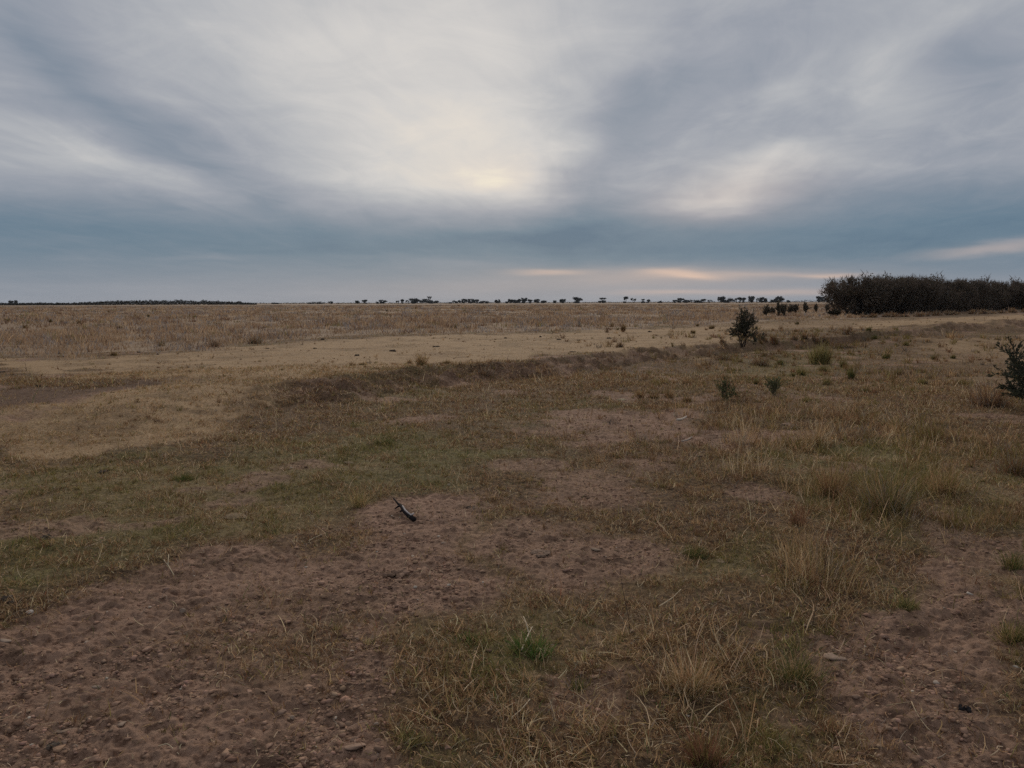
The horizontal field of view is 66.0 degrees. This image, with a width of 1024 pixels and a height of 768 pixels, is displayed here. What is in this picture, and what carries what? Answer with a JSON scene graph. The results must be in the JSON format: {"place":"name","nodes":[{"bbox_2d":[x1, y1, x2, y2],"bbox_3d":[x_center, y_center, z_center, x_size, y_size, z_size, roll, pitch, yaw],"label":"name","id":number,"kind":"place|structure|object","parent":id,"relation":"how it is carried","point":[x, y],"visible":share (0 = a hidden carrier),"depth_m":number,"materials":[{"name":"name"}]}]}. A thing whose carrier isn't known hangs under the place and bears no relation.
{"place":"outdoors","nodes":[
{"label":"outdoors","id":0,"kind":"place"},
{"bbox_2d":[0,302,1023,767],"bbox_3d":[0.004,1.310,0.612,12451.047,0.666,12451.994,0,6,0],"label":"ground","id":1,"kind":"structure","parent":0,"point":[198,752],"depth_m":5.04,"materials":[{"name":"soil"}]},
{"bbox_2d":[0,639,11,642],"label":"stone","id":2,"kind":"object","parent":1,"relation":"on","point":[6,640],"visible":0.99,"depth_m":3.86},
{"bbox_2d":[0,595,13,604],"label":"stone","id":3,"kind":"object","parent":1,"relation":"on","point":[3,598],"visible":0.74,"depth_m":4.37,"materials":[{"name":"stone"}]},
{"bbox_2d":[45,741,59,750],"bbox_3d":[-1.736,1.368,2.977,0.059,0.028,0.051,0,6,0],"label":"stone","id":4,"kind":"object","parent":1,"relation":"on","point":[53,743],"visible":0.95,"depth_m":2.97,"materials":[{"name":"stone"}]},
{"bbox_2d":[52,728,77,733],"bbox_3d":[-1.753,1.361,3.096,0.088,0.013,0.043,-1,0,-23],"label":"stone","id":5,"kind":"object","parent":1,"relation":"on","point":[58,731],"visible":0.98,"depth_m":3.08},
{"bbox_2d":[89,754,102,762],"bbox_3d":[-1.512,1.363,2.868,0.050,0.025,0.035,1,6,8],"label":"stone","id":6,"kind":"object","parent":1,"relation":"on","point":[96,758],"visible":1,"depth_m":2.86,"materials":[{"name":"stone"}]},
{"bbox_2d":[0,299,256,304],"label":"distant wood","id":7,"kind":"object","parent":1,"relation":"on","point":[177,302],"visible":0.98,"depth_m":623.03,"materials":[{"name":"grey plant"}]},
{"bbox_2d":[142,646,152,652],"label":"stone","id":8,"kind":"object","parent":1,"relation":"on","point":[148,648],"visible":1,"depth_m":3.76,"materials":[{"name":"stone"}]},
{"bbox_2d":[166,471,197,481],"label":"grass tussock","id":9,"kind":"object","parent":1,"relation":"on","point":[186,477],"depth_m":7.45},
{"bbox_2d":[203,338,223,346],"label":"grass tussock","id":10,"kind":"object","parent":1,"relation":"on","point":[215,342],"depth_m":25.44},
{"bbox_2d":[224,513,246,519],"bbox_3d":[-2.139,1.034,6.165,0.203,0.027,0.206,2,5,-2],"label":"stone","id":11,"kind":"object","parent":1,"relation":"on","point":[231,515],"visible":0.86,"depth_m":6.13,"materials":[{"name":"stone"}]},
{"bbox_2d":[245,334,265,343],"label":"grass tussock","id":12,"kind":"object","parent":1,"relation":"on","point":[254,341],"depth_m":26.89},
{"bbox_2d":[278,709,286,715],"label":"stone","id":13,"kind":"object","parent":1,"relation":"on","point":[281,712],"visible":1,"depth_m":3.20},
{"bbox_2d":[344,743,366,750],"bbox_3d":[-0.582,1.349,2.934,0.084,0.018,0.048,-2,-5,-17],"label":"stone","id":14,"kind":"object","parent":1,"relation":"on","point":[355,746],"visible":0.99,"depth_m":2.92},
{"bbox_2d":[346,486,372,507],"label":"grass tussock","id":15,"kind":"object","parent":1,"relation":"on","point":[356,503],"depth_m":6.39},
{"bbox_2d":[372,438,395,445],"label":"grass tussock","id":16,"kind":"object","parent":1,"relation":"on","point":[382,442],"depth_m":9.16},
{"bbox_2d":[383,569,409,577],"bbox_3d":[-0.698,1.158,4.813,0.129,0.040,0.148,3,7,28],"label":"stone","id":17,"kind":"object","parent":1,"relation":"on","point":[399,573],"visible":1,"depth_m":4.79,"materials":[{"name":"stone"}]},
{"bbox_2d":[393,498,416,521],"bbox_3d":[-0.844,0.972,6.104,0.064,0.081,0.498,-3,7,-26],"label":"stick","id":18,"kind":"object","parent":1,"relation":"on","point":[411,517],"visible":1,"depth_m":6.01,"materials":[{"name":"wood"}]},
{"bbox_2d":[387,723,433,754],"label":"grass tussock","id":19,"kind":"object","parent":1,"relation":"on","point":[409,735],"depth_m":3.00,"materials":[{"name":"plant"}]},
{"bbox_2d":[411,351,433,365],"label":"grass tussock","id":20,"kind":"object","parent":1,"relation":"on","point":[420,361],"depth_m":17.22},
{"bbox_2d":[125,338,735,445],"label":"bank weeds","id":21,"kind":"object","parent":1,"relation":"on","point":[322,381],"visible":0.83,"depth_m":13.61,"materials":[{"name":"brown plant"}]},
{"bbox_2d":[110,300,816,304],"bbox_3d":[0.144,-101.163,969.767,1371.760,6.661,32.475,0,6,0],"label":"horizon scrub","id":22,"kind":"object","parent":1,"relation":"on","point":[534,302],"visible":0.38,"depth_m":967.64,"materials":[{"name":"green plant"}]},
{"bbox_2d":[453,629,489,649],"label":"grass tussock","id":23,"kind":"object","parent":1,"relation":"on","point":[466,636],"depth_m":3.86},
{"bbox_2d":[475,360,493,376],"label":"grass tussock","id":24,"kind":"object","parent":1,"relation":"on","point":[485,372],"depth_m":16.65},
{"bbox_2d":[0,303,1021,359],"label":"pasture grass","id":25,"kind":"structure","parent":1,"relation":"on","point":[39,339],"depth_m":54.98,"materials":[{"name":"plant"}]},
{"bbox_2d":[0,355,1023,767],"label":"short grass","id":26,"kind":"structure","parent":1,"relation":"on","point":[604,516],"depth_m":5.79,"materials":[{"name":"plant"}]},
{"bbox_2d":[0,318,1023,400],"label":"turf grass","id":27,"kind":"structure","parent":1,"relation":"on","point":[637,381],"depth_m":19.75,"materials":[{"name":"plant"}]},
{"bbox_2d":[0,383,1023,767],"bbox_3d":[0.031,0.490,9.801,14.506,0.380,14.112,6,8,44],"label":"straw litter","id":28,"kind":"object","parent":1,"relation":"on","point":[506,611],"visible":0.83,"depth_m":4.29,"materials":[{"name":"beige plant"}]},
{"bbox_2d":[0,403,1023,767],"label":"soil clods","id":29,"kind":"object","parent":1,"relation":"on","point":[302,761],"visible":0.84,"depth_m":3.54,"materials":[{"name":"soil"}]},
{"bbox_2d":[3,315,1023,456],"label":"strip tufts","id":30,"kind":"object","parent":1,"relation":"on","point":[407,352],"visible":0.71,"depth_m":21.54,"materials":[{"name":"brown plant"}]},
{"bbox_2d":[521,616,532,650],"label":"twig","id":31,"kind":"object","parent":1,"relation":"on","point":[528,633],"visible":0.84,"depth_m":3.91,"materials":[{"name":"wood"}]},
{"bbox_2d":[498,618,559,661],"bbox_3d":[0.080,1.200,3.745,0.326,0.189,0.326,0,6,0],"label":"grass tussock","id":32,"kind":"object","parent":1,"relation":"on","point":[534,651],"depth_m":3.71,"materials":[{"name":"plant"}]},
{"bbox_2d":[529,549,550,556],"bbox_3d":[0.177,1.096,5.105,0.142,0.016,0.153,2,6,17],"label":"stone","id":33,"kind":"object","parent":1,"relation":"on","point":[544,552],"visible":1,"depth_m":5.10,"materials":[{"name":"stone"}]},
{"bbox_2d":[562,669,592,692],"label":"grass tussock","id":34,"kind":"object","parent":1,"relation":"on","point":[577,686],"depth_m":3.41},
{"bbox_2d":[618,551,642,629],"bbox_3d":[0.596,1.052,3.986,0.116,0.444,0.060,2,6,20],"label":"weed stalk","id":35,"kind":"object","parent":1,"relation":"on","point":[624,599],"visible":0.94,"depth_m":4.00,"materials":[{"name":"beige plant"}]},
{"bbox_2d":[636,386,646,398],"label":"grass tussock","id":36,"kind":"object","parent":1,"relation":"on","point":[639,395],"depth_m":13.64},
{"bbox_2d":[646,392,660,398],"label":"grass tussock","id":37,"kind":"object","parent":1,"relation":"on","point":[651,396],"depth_m":13.60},
{"bbox_2d":[660,383,675,398],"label":"grass tussock","id":38,"kind":"object","parent":1,"relation":"on","point":[670,393],"depth_m":13.64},
{"bbox_2d":[679,394,693,402],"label":"grass tussock","id":39,"kind":"object","parent":1,"relation":"on","point":[686,399],"depth_m":13.24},
{"bbox_2d":[680,375,692,383],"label":"grass tussock","id":40,"kind":"object","parent":1,"relation":"on","point":[686,381],"depth_m":15.56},
{"bbox_2d":[644,639,729,707],"bbox_3d":[0.765,1.216,3.373,0.413,0.273,0.418,0,6,0],"label":"grass tussock","id":41,"kind":"object","parent":1,"relation":"on","point":[693,681],"depth_m":3.38,"materials":[{"name":"plant"}]},
{"bbox_2d":[670,543,713,561],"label":"grass tussock","id":42,"kind":"object","parent":1,"relation":"on","point":[689,553],"depth_m":5.08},
{"bbox_2d":[670,705,740,767],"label":"grass tussock","id":43,"kind":"object","parent":1,"relation":"on","point":[698,751],"depth_m":2.82,"materials":[{"name":"plant"}]},
{"bbox_2d":[710,353,732,360],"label":"dry bush","id":44,"kind":"object","parent":1,"relation":"on","point":[724,358],"visible":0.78,"depth_m":22.45,"materials":[{"name":"brown plant"}]},
{"bbox_2d":[714,376,740,401],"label":"leafy plant","id":45,"kind":"object","parent":1,"relation":"on","point":[723,389],"visible":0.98,"depth_m":13.19,"materials":[{"name":"green plant"}]},
{"bbox_2d":[726,409,757,443],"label":"grass tussock","id":46,"kind":"object","parent":1,"relation":"on","point":[742,427],"depth_m":9.29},
{"bbox_2d":[725,305,766,346],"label":"thorn bush","id":47,"kind":"object","parent":1,"relation":"on","point":[743,324],"visible":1,"depth_m":25.75,"materials":[{"name":"green plant"}]},
{"bbox_2d":[746,355,771,366],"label":"dry bush","id":48,"kind":"object","parent":1,"relation":"on","point":[760,362],"visible":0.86,"depth_m":20.40,"materials":[{"name":"brown plant"}]},
{"bbox_2d":[747,616,786,634],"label":"grass tussock","id":49,"kind":"object","parent":1,"relation":"on","point":[773,631],"depth_m":3.99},
{"bbox_2d":[762,305,771,315],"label":"sapling","id":50,"kind":"object","parent":1,"relation":"on","point":[766,308],"visible":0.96,"depth_m":77.47,"materials":[{"name":"green plant"}]},
{"bbox_2d":[763,375,783,395],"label":"leafy plant","id":51,"kind":"object","parent":1,"relation":"on","point":[774,385],"visible":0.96,"depth_m":13.88,"materials":[{"name":"green plant"}]},
{"bbox_2d":[769,335,780,345],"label":"brushy bush","id":52,"kind":"object","parent":1,"relation":"on","point":[774,340],"visible":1,"depth_m":27.02,"materials":[{"name":"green plant"}]},
{"bbox_2d":[749,728,802,758],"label":"grass tussock","id":53,"kind":"object","parent":1,"relation":"on","point":[775,744],"depth_m":2.93,"materials":[{"name":"plant"}]},
{"bbox_2d":[775,300,780,314],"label":"sapling","id":54,"kind":"object","parent":1,"relation":"on","point":[777,307],"visible":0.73,"depth_m":77.02,"materials":[{"name":"green plant"}]},
{"bbox_2d":[778,303,786,316],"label":"sapling","id":55,"kind":"object","parent":1,"relation":"on","point":[783,307],"visible":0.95,"depth_m":74.61,"materials":[{"name":"green plant"}]},
{"bbox_2d":[551,322,1023,547],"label":"dry weeds","id":56,"kind":"object","parent":1,"relation":"on","point":[894,376],"visible":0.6,"depth_m":10.76,"materials":[{"name":"brown plant"}]},
{"bbox_2d":[786,304,793,312],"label":"sapling","id":57,"kind":"object","parent":1,"relation":"on","point":[790,308],"visible":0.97,"depth_m":89.77,"materials":[{"name":"green plant"}]},
{"bbox_2d":[747,640,839,692],"bbox_3d":[1.269,1.239,3.457,0.350,0.212,0.360,6,8,45],"label":"grass tussock","id":58,"kind":"object","parent":1,"relation":"on","point":[800,673],"depth_m":3.46,"materials":[{"name":"plant"}]},
{"bbox_2d":[792,304,799,312],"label":"sapling","id":59,"kind":"object","parent":1,"relation":"on","point":[796,308],"visible":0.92,"depth_m":93.74,"materials":[{"name":"green plant"}]},
{"bbox_2d":[790,366,809,375],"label":"green tuft","id":60,"kind":"object","parent":1,"relation":"on","point":[800,372],"visible":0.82,"depth_m":17.64,"materials":[{"name":"green plant"}]},
{"bbox_2d":[786,494,823,525],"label":"grass tussock","id":61,"kind":"object","parent":1,"relation":"on","point":[794,520],"depth_m":5.69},
{"bbox_2d":[779,535,831,581],"bbox_3d":[1.752,1.037,4.633,0.306,0.273,0.328,5,8,42],"label":"grass tussock","id":62,"kind":"object","parent":1,"relation":"on","point":[802,571],"depth_m":4.64,"materials":[{"name":"plant"}]},
{"bbox_2d":[803,301,811,312],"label":"sapling","id":63,"kind":"object","parent":1,"relation":"on","point":[805,308],"visible":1,"depth_m":93.18,"materials":[{"name":"green plant"}]},
{"bbox_2d":[787,419,845,449],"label":"grass tussock","id":64,"kind":"object","parent":1,"relation":"on","point":[822,432],"depth_m":9.09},
{"bbox_2d":[810,334,822,344],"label":"brushy bush","id":65,"kind":"object","parent":1,"relation":"on","point":[815,339],"visible":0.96,"depth_m":28.52,"materials":[{"name":"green plant"}]},
{"bbox_2d":[812,541,828,627],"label":"weed stalk","id":66,"kind":"object","parent":1,"relation":"on","point":[819,589],"visible":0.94,"depth_m":3.95,"materials":[{"name":"beige plant"}]},
{"bbox_2d":[803,337,837,364],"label":"broom shrub","id":67,"kind":"object","parent":1,"relation":"on","point":[822,356],"visible":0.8,"depth_m":20.86,"materials":[{"name":"green plant"}]},
{"bbox_2d":[813,622,840,640],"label":"grass tussock","id":68,"kind":"object","parent":1,"relation":"on","point":[828,633],"depth_m":3.92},
{"bbox_2d":[821,373,832,384],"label":"green tuft","id":69,"kind":"object","parent":1,"relation":"on","point":[825,381],"visible":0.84,"depth_m":15.52,"materials":[{"name":"green plant"}]},
{"bbox_2d":[800,455,866,497],"bbox_3d":[2.641,0.733,6.566,0.564,0.442,0.564,4,8,38],"label":"grass tussock","id":70,"kind":"object","parent":1,"relation":"on","point":[833,486],"depth_m":6.56,"materials":[{"name":"plant"}]},
{"bbox_2d":[818,276,848,314],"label":"bush","id":71,"kind":"object","parent":1,"relation":"on","point":[830,303],"visible":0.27,"depth_m":85.73,"materials":[{"name":"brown plant"}]},
{"bbox_2d":[826,308,841,315],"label":"bush","id":72,"kind":"object","parent":1,"relation":"on","point":[835,312],"visible":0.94,"depth_m":72.18,"materials":[{"name":"green plant"}]},
{"bbox_2d":[823,652,846,660],"bbox_3d":[1.506,1.276,3.691,0.097,0.020,0.094,-1,6,-2],"label":"stone","id":73,"kind":"object","parent":1,"relation":"on","point":[831,656],"visible":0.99,"depth_m":3.67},
{"bbox_2d":[825,340,856,348],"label":"dry bush","id":74,"kind":"object","parent":1,"relation":"on","point":[841,345],"visible":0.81,"depth_m":27.54,"materials":[{"name":"brown plant"}]},
{"bbox_2d":[838,323,856,334],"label":"brushy bush","id":75,"kind":"object","parent":1,"relation":"on","point":[848,331],"visible":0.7,"depth_m":31.51,"materials":[{"name":"brown plant"}]},
{"bbox_2d":[846,368,858,378],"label":"green tuft","id":76,"kind":"object","parent":1,"relation":"on","point":[851,374],"visible":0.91,"depth_m":16.43,"materials":[{"name":"green plant"}]},
{"bbox_2d":[823,274,885,313],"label":"bush","id":77,"kind":"object","parent":1,"relation":"on","point":[834,290],"visible":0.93,"depth_m":81.59,"materials":[{"name":"green plant"}]},
{"bbox_2d":[845,426,877,442],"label":"grass tussock","id":78,"kind":"object","parent":1,"relation":"on","point":[860,435],"depth_m":9.35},
{"bbox_2d":[836,269,893,314],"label":"bush","id":79,"kind":"object","parent":1,"relation":"on","point":[880,290],"visible":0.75,"depth_m":81.72,"materials":[{"name":"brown plant"}]},
{"bbox_2d":[712,405,1018,598],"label":"tall weeds","id":80,"kind":"object","parent":1,"relation":"on","point":[810,559],"visible":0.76,"depth_m":7.07,"materials":[{"name":"beige plant"}]},
{"bbox_2d":[866,313,878,317],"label":"grass clump","id":81,"kind":"object","parent":1,"relation":"on","point":[872,316],"visible":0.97,"depth_m":67.28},
{"bbox_2d":[857,278,899,313],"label":"bush","id":82,"kind":"object","parent":1,"relation":"on","point":[890,299],"visible":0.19,"depth_m":82.98,"materials":[{"name":"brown plant"}]},
{"bbox_2d":[881,351,891,358],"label":"green tuft","id":83,"kind":"object","parent":1,"relation":"on","point":[886,356],"visible":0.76,"depth_m":22.38,"materials":[{"name":"green plant"}]},
{"bbox_2d":[833,445,943,516],"bbox_3d":[2.868,0.733,6.077,0.950,0.568,0.775,-5,8,-38],"label":"grass tussock","id":84,"kind":"object","parent":1,"relation":"on","point":[891,497],"depth_m":6.04,"materials":[{"name":"plant"}]},
{"bbox_2d":[871,270,913,313],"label":"bush","id":85,"kind":"object","parent":1,"relation":"on","point":[901,287],"visible":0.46,"depth_m":83.12,"materials":[{"name":"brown plant"}]},
{"bbox_2d":[879,410,917,425],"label":"grass tussock","id":86,"kind":"object","parent":1,"relation":"on","point":[898,419],"depth_m":10.48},
{"bbox_2d":[887,591,922,611],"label":"grass tussock","id":87,"kind":"object","parent":1,"relation":"on","point":[909,605],"depth_m":4.20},
{"bbox_2d":[886,275,925,313],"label":"bush","id":88,"kind":"object","parent":1,"relation":"on","point":[913,300],"visible":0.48,"depth_m":84.22,"materials":[{"name":"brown plant"}]},
{"bbox_2d":[912,311,927,316],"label":"grass clump","id":89,"kind":"object","parent":1,"relation":"on","point":[917,314],"visible":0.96,"depth_m":72.23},
{"bbox_2d":[915,378,929,383],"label":"green tuft","id":90,"kind":"object","parent":1,"relation":"on","point":[922,381],"visible":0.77,"depth_m":15.40,"materials":[{"name":"green plant"}]},
{"bbox_2d":[905,274,944,312],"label":"bush","id":91,"kind":"object","parent":1,"relation":"on","point":[923,293],"visible":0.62,"depth_m":85.09,"materials":[{"name":"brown plant"}]},
{"bbox_2d":[912,275,946,312],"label":"bush","id":92,"kind":"object","parent":1,"relation":"on","point":[933,282],"visible":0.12,"depth_m":87.83,"materials":[{"name":"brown plant"}]},
{"bbox_2d":[906,412,956,442],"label":"grass tussock","id":93,"kind":"object","parent":1,"relation":"on","point":[927,430],"depth_m":9.24,"materials":[{"name":"plant"}]},
{"bbox_2d":[929,310,946,315],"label":"grass clump","id":94,"kind":"object","parent":1,"relation":"on","point":[937,313],"visible":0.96,"depth_m":77.22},
{"bbox_2d":[914,453,968,495],"bbox_3d":[3.633,0.731,6.611,0.586,0.398,0.569,-2,6,-20],"label":"grass tussock","id":95,"kind":"object","parent":1,"relation":"on","point":[952,485],"depth_m":6.57,"materials":[{"name":"plant"}]},
{"bbox_2d":[928,273,966,312],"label":"bush","id":96,"kind":"object","parent":1,"relation":"on","point":[950,297],"visible":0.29,"depth_m":90.75,"materials":[{"name":"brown plant"}]},
{"bbox_2d":[943,310,958,314],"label":"grass clump","id":97,"kind":"object","parent":1,"relation":"on","point":[951,313],"visible":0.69,"depth_m":79.51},
{"bbox_2d":[938,277,979,311],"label":"bush","id":98,"kind":"object","parent":1,"relation":"on","point":[958,284],"visible":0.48,"depth_m":93.30,"materials":[{"name":"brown plant"}]},
{"bbox_2d":[958,704,971,712],"bbox_3d":[1.846,1.324,3.215,0.047,0.034,0.038,3,7,28],"label":"dung pat","id":99,"kind":"object","parent":1,"relation":"on","point":[967,709],"visible":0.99,"depth_m":3.21,"materials":[{"name":"soil"}]},
{"bbox_2d":[949,278,983,311],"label":"bush","id":100,"kind":"object","parent":1,"relation":"on","point":[975,299],"visible":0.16,"depth_m":97.34,"materials":[{"name":"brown plant"}]},
{"bbox_2d":[963,278,994,310],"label":"thicket tree","id":101,"kind":"object","parent":1,"relation":"on","point":[982,288],"visible":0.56,"depth_m":99.46,"materials":[{"name":"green plant"}]},
{"bbox_2d":[978,308,990,313],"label":"grass clump","id":102,"kind":"object","parent":1,"relation":"on","point":[982,311],"visible":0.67,"depth_m":82.98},
{"bbox_2d":[955,370,1023,408],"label":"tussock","id":103,"kind":"object","parent":1,"relation":"on","point":[984,400],"visible":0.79,"depth_m":12.21,"materials":[{"name":"brown plant"}]},
{"bbox_2d":[971,275,1015,310],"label":"bush","id":104,"kind":"object","parent":1,"relation":"on","point":[992,296],"visible":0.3,"depth_m":102.04,"materials":[{"name":"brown plant"}]},
{"bbox_2d":[984,434,1023,475],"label":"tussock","id":105,"kind":"object","parent":1,"relation":"on","point":[1015,470],"visible":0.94,"depth_m":7.56,"materials":[{"name":"brown plant"}]},
{"bbox_2d":[989,280,1019,310],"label":"thicket tree","id":106,"kind":"object","parent":1,"relation":"on","point":[1003,285],"visible":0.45,"depth_m":104.70,"materials":[{"name":"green plant"}]},
{"bbox_2d":[988,288,1020,309],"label":"thicket tree","id":107,"kind":"object","parent":1,"relation":"on","point":[1012,300],"visible":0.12,"depth_m":106.80,"materials":[{"name":"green plant"}]},
{"bbox_2d":[986,336,1023,400],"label":"thorn bush","id":108,"kind":"object","parent":1,"relation":"on","point":[1018,371],"visible":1,"depth_m":11.38,"materials":[{"name":"green plant"}]},
{"bbox_2d":[986,606,1023,647],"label":"grass tussock","id":109,"kind":"object","parent":1,"relation":"on","point":[1003,637],"depth_m":3.83,"materials":[{"name":"plant"}]},
{"bbox_2d":[989,544,1023,572],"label":"grass tussock","id":110,"kind":"object","parent":1,"relation":"on","point":[1013,565],"depth_m":4.80,"materials":[{"name":"plant"}]},
{"bbox_2d":[998,276,1023,310],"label":"thicket tree","id":111,"kind":"object","parent":1,"relation":"on","point":[1018,284],"visible":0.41,"depth_m":107.58,"materials":[{"name":"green plant"}]},
{"bbox_2d":[0,0,1023,303],"label":"sky","id":112,"kind":"structure","parent":0,"point":[257,151],"materials":[{"name":"grey"}]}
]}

